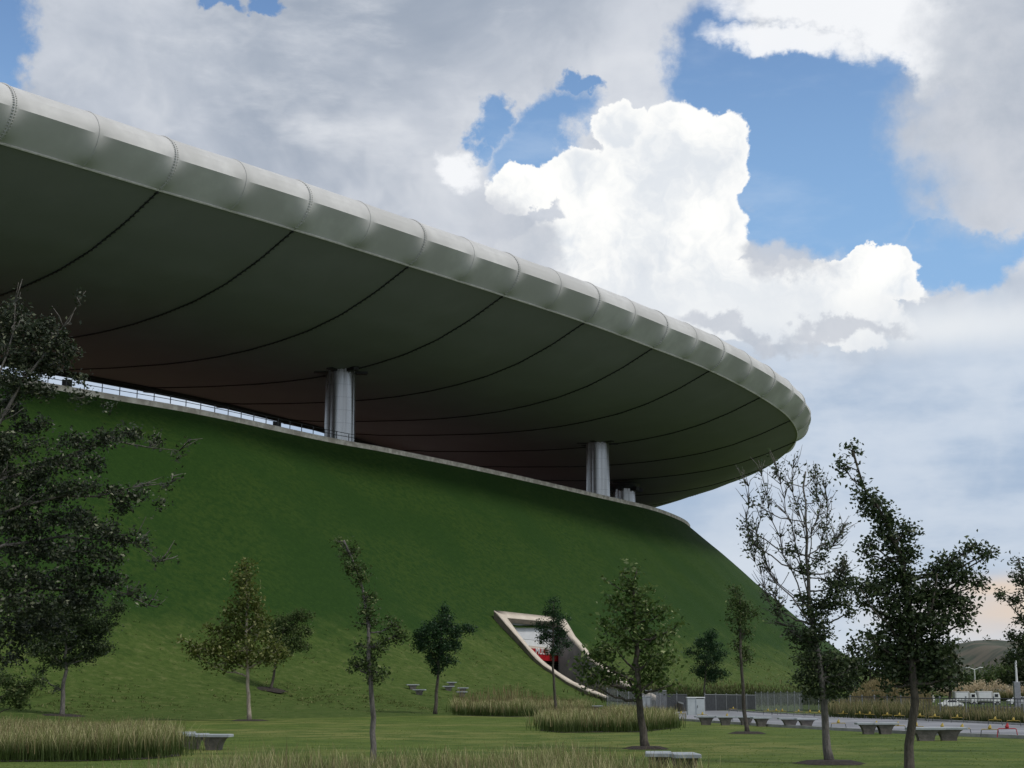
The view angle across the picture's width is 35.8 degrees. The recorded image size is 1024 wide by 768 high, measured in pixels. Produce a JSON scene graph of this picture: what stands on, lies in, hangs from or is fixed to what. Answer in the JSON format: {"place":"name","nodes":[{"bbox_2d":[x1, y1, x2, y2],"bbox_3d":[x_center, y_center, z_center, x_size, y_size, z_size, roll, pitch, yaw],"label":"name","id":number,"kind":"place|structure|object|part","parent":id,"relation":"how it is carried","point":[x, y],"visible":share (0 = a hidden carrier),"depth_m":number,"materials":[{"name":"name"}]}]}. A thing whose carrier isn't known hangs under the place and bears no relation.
{"place":"outdoors","nodes":[
{"label":"outdoors","id":0,"kind":"place"},
{"bbox_2d":[76,738,735,767],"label":"tall grass","id":1,"kind":"structure","parent":0,"point":[562,762],"depth_m":26.09,"materials":[{"name":"green plant"}]},
{"bbox_2d":[0,382,1022,722],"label":"grass berm","id":2,"kind":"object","parent":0,"point":[472,548],"depth_m":157.63,"materials":[{"name":"green plant"}]},
{"bbox_2d":[42,714,81,716],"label":"mulch patch","id":3,"kind":"object","parent":2,"relation":"on","point":[69,715],"visible":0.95,"depth_m":89.71,"materials":[{"name":"brown soil"}]},
{"bbox_2d":[10,590,129,713],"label":"oak tree","id":4,"kind":"object","parent":3,"relation":"on","point":[99,630],"visible":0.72,"depth_m":90.94,"materials":[{"name":"green plant"}]},
{"bbox_2d":[257,686,287,692],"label":"mulch patch","id":5,"kind":"object","parent":2,"relation":"on","point":[276,690],"visible":0.99,"depth_m":117.86,"materials":[{"name":"brown soil"}]},
{"bbox_2d":[255,607,315,688],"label":"young tree","id":6,"kind":"object","parent":2,"relation":"on","point":[287,628],"visible":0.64,"depth_m":118.98,"materials":[{"name":"green plant"}]},
{"bbox_2d":[0,82,810,526],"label":"stadium","id":7,"kind":"object","parent":2,"relation":"on","point":[214,280],"visible":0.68,"depth_m":184.70,"materials":[{"name":"fabric"}]},
{"bbox_2d":[62,380,71,386],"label":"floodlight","id":8,"kind":"object","parent":7,"relation":"on","point":[64,383],"visible":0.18,"depth_m":158.68,"materials":[{"name":"black"}]},
{"bbox_2d":[406,684,419,689],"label":"stone bench","id":9,"kind":"object","parent":2,"relation":"on","point":[412,686],"visible":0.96,"depth_m":130.02,"materials":[{"name":"grey stone"}]},
{"bbox_2d":[413,689,425,694],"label":"stone bench","id":10,"kind":"object","parent":2,"relation":"on","point":[419,691],"visible":1,"depth_m":127.71,"materials":[{"name":"grey stone"}]},
{"bbox_2d":[442,686,454,690],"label":"stone bench","id":11,"kind":"object","parent":2,"relation":"on","point":[448,688],"visible":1,"depth_m":132.38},
{"bbox_2d":[456,691,467,696],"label":"stone bench","id":12,"kind":"object","parent":2,"relation":"on","point":[464,692],"visible":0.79,"depth_m":129.71,"materials":[{"name":"grey stone"}]},
{"bbox_2d":[0,620,1001,718],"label":"rough grass","id":13,"kind":"structure","parent":2,"relation":"on","point":[291,695],"depth_m":117.50,"materials":[{"name":"green plant"}]},
{"bbox_2d":[494,610,655,706],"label":"entrance portal","id":14,"kind":"object","parent":2,"relation":"in","point":[505,621],"visible":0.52,"depth_m":170.56,"materials":[{"name":"concrete"}]},
{"bbox_2d":[531,648,557,660],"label":"banner","id":15,"kind":"object","parent":14,"relation":"attached to","point":[540,653],"visible":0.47,"depth_m":173.22,"materials":[{"name":"red fabric"}]},
{"bbox_2d":[563,667,849,708],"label":"tall grass","id":16,"kind":"structure","parent":2,"relation":"on","point":[713,690],"depth_m":168.84,"materials":[{"name":"plant"}]},
{"bbox_2d":[840,635,888,686],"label":"tree","id":17,"kind":"object","parent":2,"relation":"on","point":[850,647],"visible":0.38,"depth_m":211.39,"materials":[{"name":"green plant"}]},
{"bbox_2d":[882,643,960,697],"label":"tree","id":18,"kind":"object","parent":2,"relation":"on","point":[940,688],"visible":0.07,"depth_m":210.57,"materials":[{"name":"green plant"}]},
{"bbox_2d":[939,639,972,699],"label":"tree","id":19,"kind":"object","parent":2,"relation":"on","point":[955,656],"visible":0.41,"depth_m":211.04,"materials":[{"name":"green plant"}]},
{"bbox_2d":[957,668,980,691],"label":"hedge shrub","id":20,"kind":"object","parent":2,"relation":"on","point":[969,680],"visible":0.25,"depth_m":294.53,"materials":[{"name":"plant"}]},
{"bbox_2d":[967,662,998,690],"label":"tree","id":21,"kind":"object","parent":2,"relation":"on","point":[987,678],"visible":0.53,"depth_m":304.42,"materials":[{"name":"plant"}]},
{"bbox_2d":[994,650,1023,689],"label":"tree","id":22,"kind":"object","parent":2,"relation":"on","point":[1007,679],"visible":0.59,"depth_m":210.99,"materials":[{"name":"green plant"}]},
{"bbox_2d":[0,711,1023,767],"bbox_3d":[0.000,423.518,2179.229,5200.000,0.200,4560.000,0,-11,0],"label":"ground","id":23,"kind":"structure","parent":0,"point":[319,735],"depth_m":49.46,"materials":[{"name":"green plant"}]},
{"bbox_2d":[0,664,50,712],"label":"young tree","id":24,"kind":"object","parent":23,"relation":"on","point":[18,693],"visible":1,"depth_m":67.49,"materials":[{"name":"green plant"}]},
{"bbox_2d":[1,752,178,760],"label":"soil bed","id":25,"kind":"object","parent":23,"relation":"on","point":[100,758],"visible":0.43,"depth_m":37.52,"materials":[{"name":"brown soil"}]},
{"bbox_2d":[0,713,219,761],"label":"tall grass","id":26,"kind":"structure","parent":25,"relation":"on","point":[46,751],"depth_m":37.86,"materials":[{"name":"green plant"}]},
{"bbox_2d":[0,281,202,670],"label":"foreground tree","id":27,"kind":"object","parent":23,"relation":"on","point":[28,364],"visible":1,"depth_m":21.05,"materials":[{"name":"green plant"}]},
{"bbox_2d":[183,733,208,748],"bbox_3d":[-8.985,10.085,44.747,0.848,0.462,0.520,1,-11,-6],"label":"stone bench","id":28,"kind":"object","parent":23,"relation":"on","point":[197,741],"visible":0.33,"depth_m":44.56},
{"bbox_2d":[195,734,233,749],"bbox_3d":[-8.248,9.935,43.969,0.954,0.462,0.520,-1,-11,6],"label":"stone bench","id":29,"kind":"object","parent":23,"relation":"on","point":[212,741],"visible":0.94,"depth_m":43.78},
{"bbox_2d":[231,719,268,720],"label":"mulch patch","id":30,"kind":"object","parent":23,"relation":"on","point":[249,720],"visible":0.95,"depth_m":86.71,"materials":[{"name":"brown soil"}]},
{"bbox_2d":[171,557,293,718],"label":"maple tree","id":31,"kind":"object","parent":30,"relation":"on","point":[236,656],"visible":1,"depth_m":87.78,"materials":[{"name":"green plant"}]},
{"bbox_2d":[329,535,409,763],"bbox_3d":[-2.870,5.380,31.620,1.690,4.771,0.763,0,-11,0],"label":"slender tree","id":32,"kind":"object","parent":23,"relation":"on","point":[367,664],"visible":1,"depth_m":31.66,"materials":[{"name":"green plant"}]},
{"bbox_2d":[409,601,477,713],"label":"young tree","id":33,"kind":"object","parent":23,"relation":"on","point":[441,647],"visible":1,"depth_m":108.67,"materials":[{"name":"green plant"}]},
{"bbox_2d":[542,728,667,731],"bbox_3d":[4.613,16.094,74.813,6.875,0.001,25.948,0,-11,0],"label":"soil bed","id":34,"kind":"object","parent":23,"relation":"on","point":[609,731],"visible":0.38,"depth_m":63.58,"materials":[{"name":"brown soil"}]},
{"bbox_2d":[520,702,689,732],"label":"tall grass","id":35,"kind":"structure","parent":34,"relation":"on","point":[573,724],"depth_m":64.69,"materials":[{"name":"green plant"}]},
{"bbox_2d":[622,746,667,749],"bbox_3d":[3.765,10.239,44.729,1.353,0.085,1.292,0,-11,0],"label":"mulch patch","id":36,"kind":"object","parent":23,"relation":"on","point":[648,747],"visible":0.98,"depth_m":44.32,"materials":[{"name":"brown soil"}]},
{"bbox_2d":[566,558,689,745],"bbox_3d":[3.313,7.667,45.122,3.529,5.476,1.833,0,-11,0],"label":"plane tree","id":37,"kind":"object","parent":36,"relation":"on","point":[633,623],"visible":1,"depth_m":45.12,"materials":[{"name":"green plant"}]},
{"bbox_2d":[645,751,670,767],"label":"stone bench","id":38,"kind":"object","parent":23,"relation":"on","point":[663,756],"visible":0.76,"depth_m":30.72,"materials":[{"name":"grey stone"}]},
{"bbox_2d":[669,752,701,767],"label":"stone bench","id":39,"kind":"object","parent":23,"relation":"on","point":[691,757],"visible":0.82,"depth_m":30.18,"materials":[{"name":"grey stone"}]},
{"bbox_2d":[694,716,714,724],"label":"stone bench","id":40,"kind":"object","parent":23,"relation":"on","point":[705,720],"visible":0.86,"depth_m":76.39,"materials":[{"name":"grey stone"}]},
{"bbox_2d":[715,716,735,724],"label":"stone bench","id":41,"kind":"object","parent":23,"relation":"on","point":[725,720],"visible":1,"depth_m":75.82,"materials":[{"name":"grey stone"}]},
{"bbox_2d":[704,693,754,710],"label":"slat fence","id":42,"kind":"object","parent":23,"relation":"on","point":[715,702],"visible":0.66,"depth_m":135.44,"materials":[{"name":"metal"}]},
{"bbox_2d":[736,716,756,724],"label":"stone bench","id":43,"kind":"object","parent":23,"relation":"on","point":[740,718],"visible":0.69,"depth_m":75.82,"materials":[{"name":"grey stone"}]},
{"bbox_2d":[728,731,766,733],"bbox_3d":[9.027,13.362,60.865,1.510,0.085,1.478,0,-11,0],"label":"mulch patch","id":44,"kind":"object","parent":23,"relation":"on","point":[746,732],"visible":1,"depth_m":60.43,"materials":[{"name":"brown soil"}]},
{"bbox_2d":[719,580,763,730],"bbox_3d":[8.980,10.549,61.538,1.789,5.999,1.168,0,-11,0],"label":"slender tree","id":45,"kind":"object","parent":44,"relation":"on","point":[739,605],"visible":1,"depth_m":61.59,"materials":[{"name":"green plant"}]},
{"bbox_2d":[750,717,771,726],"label":"stone bench","id":46,"kind":"object","parent":23,"relation":"on","point":[761,721],"visible":0.94,"depth_m":73.06,"materials":[{"name":"grey stone"}]},
{"bbox_2d":[755,691,801,712],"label":"fence","id":47,"kind":"object","parent":23,"relation":"on","point":[761,698],"visible":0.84,"depth_m":128.32,"materials":[{"name":"metal"}]},
{"bbox_2d":[777,718,797,725],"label":"stone bench","id":48,"kind":"object","parent":23,"relation":"on","point":[788,721],"visible":0.75,"depth_m":71.00,"materials":[{"name":"grey stone"}]},
{"bbox_2d":[794,718,817,725],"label":"stone bench","id":49,"kind":"object","parent":23,"relation":"on","point":[806,721],"visible":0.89,"depth_m":69.53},
{"bbox_2d":[795,759,865,764],"bbox_3d":[7.136,8.477,35.630,1.640,0.085,1.598,0,-11,0],"label":"mulch patch","id":50,"kind":"object","parent":23,"relation":"on","point":[829,762],"visible":0.96,"depth_m":35.14,"materials":[{"name":"brown soil"}]},
{"bbox_2d":[734,448,868,759],"bbox_3d":[6.654,5.021,36.250,3.026,7.269,1.457,0,-11,0],"label":"twiggy tree","id":51,"kind":"object","parent":50,"relation":"on","point":[815,659],"visible":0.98,"depth_m":36.27,"materials":[{"name":"green plant"}]},
{"bbox_2d":[679,709,1023,738],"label":"kerb","id":52,"kind":"structure","parent":23,"relation":"on","point":[893,731],"depth_m":70.80,"materials":[{"name":"concrete"}]},
{"bbox_2d":[799,694,910,713],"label":"railing fence","id":53,"kind":"object","parent":23,"relation":"on","point":[819,705],"visible":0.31,"depth_m":107.41,"materials":[{"name":"metal"}]},
{"bbox_2d":[854,722,878,733],"bbox_3d":[13.503,13.073,60.182,0.933,0.462,0.520,0,-11,0],"label":"stone bench","id":54,"kind":"object","parent":23,"relation":"on","point":[868,727],"visible":0.96,"depth_m":59.99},
{"bbox_2d":[874,722,898,733],"bbox_3d":[14.143,13.073,60.182,0.954,0.462,0.520,1,-11,-3],"label":"stone bench","id":55,"kind":"object","parent":23,"relation":"on","point":[884,727],"visible":0.96,"depth_m":59.99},
{"bbox_2d":[848,698,931,703],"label":"straw grass","id":56,"kind":"structure","parent":23,"relation":"on","point":[885,699],"depth_m":128.38,"materials":[{"name":"beige plant"}]},
{"bbox_2d":[849,677,933,702],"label":"straw grass","id":57,"kind":"structure","parent":23,"relation":"on","point":[872,684],"depth_m":152.04,"materials":[{"name":"beige plant"}]},
{"bbox_2d":[829,437,1010,767],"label":"oak tree","id":58,"kind":"object","parent":23,"relation":"on","point":[905,656],"visible":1,"depth_m":28.28,"materials":[{"name":"green plant"}]},
{"bbox_2d":[905,727,945,740],"bbox_3d":[13.575,11.513,52.121,1.219,0.462,0.520,0,-11,0],"label":"stone bench","id":59,"kind":"object","parent":23,"relation":"on","point":[925,733],"visible":0.81,"depth_m":51.93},
{"bbox_2d":[938,727,967,740],"bbox_3d":[14.405,11.565,52.391,1.187,0.462,0.520,-1,-11,6],"label":"stone bench","id":60,"kind":"object","parent":23,"relation":"on","point":[950,734],"visible":0.81,"depth_m":52.19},
{"bbox_2d":[938,679,1023,695],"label":"pampas plume","id":61,"kind":"object","parent":23,"relation":"on","point":[979,684],"visible":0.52,"depth_m":233.86,"materials":[{"name":"beige plant"}]},
{"bbox_2d":[976,661,1012,691],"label":"tree","id":62,"kind":"object","parent":23,"relation":"on","point":[998,670],"visible":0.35,"depth_m":314.53,"materials":[{"name":"plant"}]},
{"bbox_2d":[993,556,1023,666],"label":"oak tree","id":63,"kind":"object","parent":23,"relation":"on","point":[1015,601],"visible":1,"depth_m":42.75,"materials":[{"name":"green plant"}]},
{"bbox_2d":[996,651,1021,685],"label":"hedge shrub","id":64,"kind":"object","parent":23,"relation":"on","point":[1006,666],"visible":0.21,"depth_m":324.94,"materials":[{"name":"plant"}]},
{"label":"soil bed","id":65,"kind":"structure","parent":23,"relation":"on","visible":0},
{"bbox_2d":[444,697,595,716],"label":"tall grass","id":66,"kind":"structure","parent":65,"relation":"on","point":[478,710],"depth_m":105.47,"materials":[{"name":"green plant"}]},
{"bbox_2d":[452,684,594,712],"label":"seed stalks","id":67,"kind":"object","parent":65,"relation":"on","point":[512,697],"visible":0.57,"depth_m":121.42,"materials":[{"name":"plant"}]},
{"bbox_2d":[530,597,573,709],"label":"young tree","id":68,"kind":"object","parent":65,"relation":"on","point":[552,612],"visible":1,"depth_m":104.07,"materials":[{"name":"green plant"}]},
{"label":"soil bed","id":69,"kind":"structure","parent":23,"relation":"on","visible":0},
{"bbox_2d":[814,697,936,719],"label":"tall grass","id":70,"kind":"structure","parent":69,"relation":"on","point":[896,707],"depth_m":94.28,"materials":[{"name":"plant"}]},
{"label":"soil bed","id":71,"kind":"structure","parent":23,"relation":"on","visible":0},
{"bbox_2d":[919,696,1023,713],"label":"railing fence","id":72,"kind":"object","parent":71,"relation":"on","point":[993,698],"visible":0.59,"depth_m":88.09,"materials":[{"name":"metal"}]},
{"bbox_2d":[0,0,1023,669],"label":"sky","id":73,"kind":"structure","parent":0,"point":[830,192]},
{"bbox_2d":[677,711,1023,734],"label":"pavement","id":74,"kind":"structure","parent":0,"point":[973,727],"depth_m":81.09,"materials":[{"name":"concrete"}]},
{"bbox_2d":[606,688,628,706],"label":"fence","id":75,"kind":"object","parent":74,"relation":"on","point":[615,694],"visible":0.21,"depth_m":122.03,"materials":[{"name":"metal"}]},
{"bbox_2d":[642,696,650,708],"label":"utility cabinet","id":76,"kind":"object","parent":74,"relation":"on","point":[644,703],"visible":0.2,"depth_m":123.18,"materials":[{"name":"metal"}]},
{"bbox_2d":[644,689,666,709],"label":"fence","id":77,"kind":"object","parent":74,"relation":"on","point":[652,701],"visible":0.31,"depth_m":122.32,"materials":[{"name":"metal"}]},
{"bbox_2d":[656,693,686,710],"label":"slat fence","id":78,"kind":"object","parent":74,"relation":"on","point":[673,700],"visible":0.63,"depth_m":125.55,"materials":[{"name":"metal"}]},
{"bbox_2d":[678,701,683,711],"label":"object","id":79,"kind":"structure","parent":74,"relation":"on","point":[680,705],"depth_m":124.63,"materials":[{"name":"grey paint"}]},
{"bbox_2d":[686,697,704,714],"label":"utility cabinet","id":80,"kind":"object","parent":74,"relation":"on","point":[696,705],"visible":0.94,"depth_m":107.31,"materials":[{"name":"metal"}]},
{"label":"door","id":81,"kind":"part","parent":80,"relation":"part of","materials":[{"name":"paint"}]},
{"bbox_2d":[683,627,731,694],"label":"young tree","id":82,"kind":"object","parent":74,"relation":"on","point":[711,674],"visible":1,"depth_m":136.00,"materials":[{"name":"green plant"}]},
{"bbox_2d":[980,725,998,736],"bbox_3d":[16.819,12.200,55.869,0.676,0.421,0.135,-5,-12,26],"label":"rail stand","id":83,"kind":"object","parent":74,"relation":"on","point":[989,727],"visible":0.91,"depth_m":55.86,"materials":[{"name":"metal"}]},
{"bbox_2d":[997,723,1017,736],"bbox_3d":[17.147,11.988,54.966,0.752,0.495,0.150,0,-11,0],"label":"rail stand","id":84,"kind":"object","parent":74,"relation":"on","point":[1006,726],"visible":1,"depth_m":54.96,"materials":[{"name":"red metal"}]},
{"bbox_2d":[879,640,1023,691],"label":"hills","id":85,"kind":"structure","parent":0,"point":[976,653],"depth_m":762.22,"materials":[{"name":"green plant"}]},
{"bbox_2d":[918,703,1023,722],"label":"tall grass","id":86,"kind":"structure","parent":0,"point":[1004,717],"depth_m":84.85,"materials":[{"name":"plant"}]},
{"bbox_2d":[931,689,1023,700],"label":"pampas grass","id":87,"kind":"structure","parent":0,"point":[1004,694],"depth_m":232.34,"materials":[{"name":"beige plant"}]},
{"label":"parking lot","id":88,"kind":"structure","parent":0,"visible":0},
{"bbox_2d":[938,700,963,706],"bbox_3d":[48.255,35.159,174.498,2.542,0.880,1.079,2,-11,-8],"label":"parked car","id":89,"kind":"object","parent":88,"relation":"on","point":[954,704],"visible":0.51,"depth_m":174.04,"materials":[{"name":"white paint"}]},
{"bbox_2d":[952,691,976,703],"bbox_3d":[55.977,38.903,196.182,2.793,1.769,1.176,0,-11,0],"label":"box truck","id":90,"kind":"object","parent":88,"relation":"on","point":[959,694],"visible":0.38,"depth_m":195.73,"materials":[{"name":"paint"}]},
{"bbox_2d":[975,691,999,704],"bbox_3d":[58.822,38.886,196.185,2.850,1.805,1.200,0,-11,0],"label":"box truck","id":91,"kind":"object","parent":88,"relation":"on","point":[985,694],"visible":0.66,"depth_m":195.72,"materials":[{"name":"paint"}]},
{"bbox_2d":[956,700,1022,706],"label":"guard rail","id":92,"kind":"object","parent":88,"relation":"on","point":[989,702],"visible":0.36,"depth_m":155.67,"materials":[{"name":"metal"}]},
{"bbox_2d":[1006,697,1022,704],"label":"parked car","id":93,"kind":"object","parent":88,"relation":"on","point":[1012,701],"visible":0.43,"depth_m":200.40,"materials":[{"name":"white paint"}]},
{"bbox_2d":[1013,649,1020,706],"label":"tall pole","id":94,"kind":"object","parent":88,"relation":"on","point":[1016,690],"visible":0.66,"depth_m":186.34,"materials":[{"name":"white paint"}]}
]}

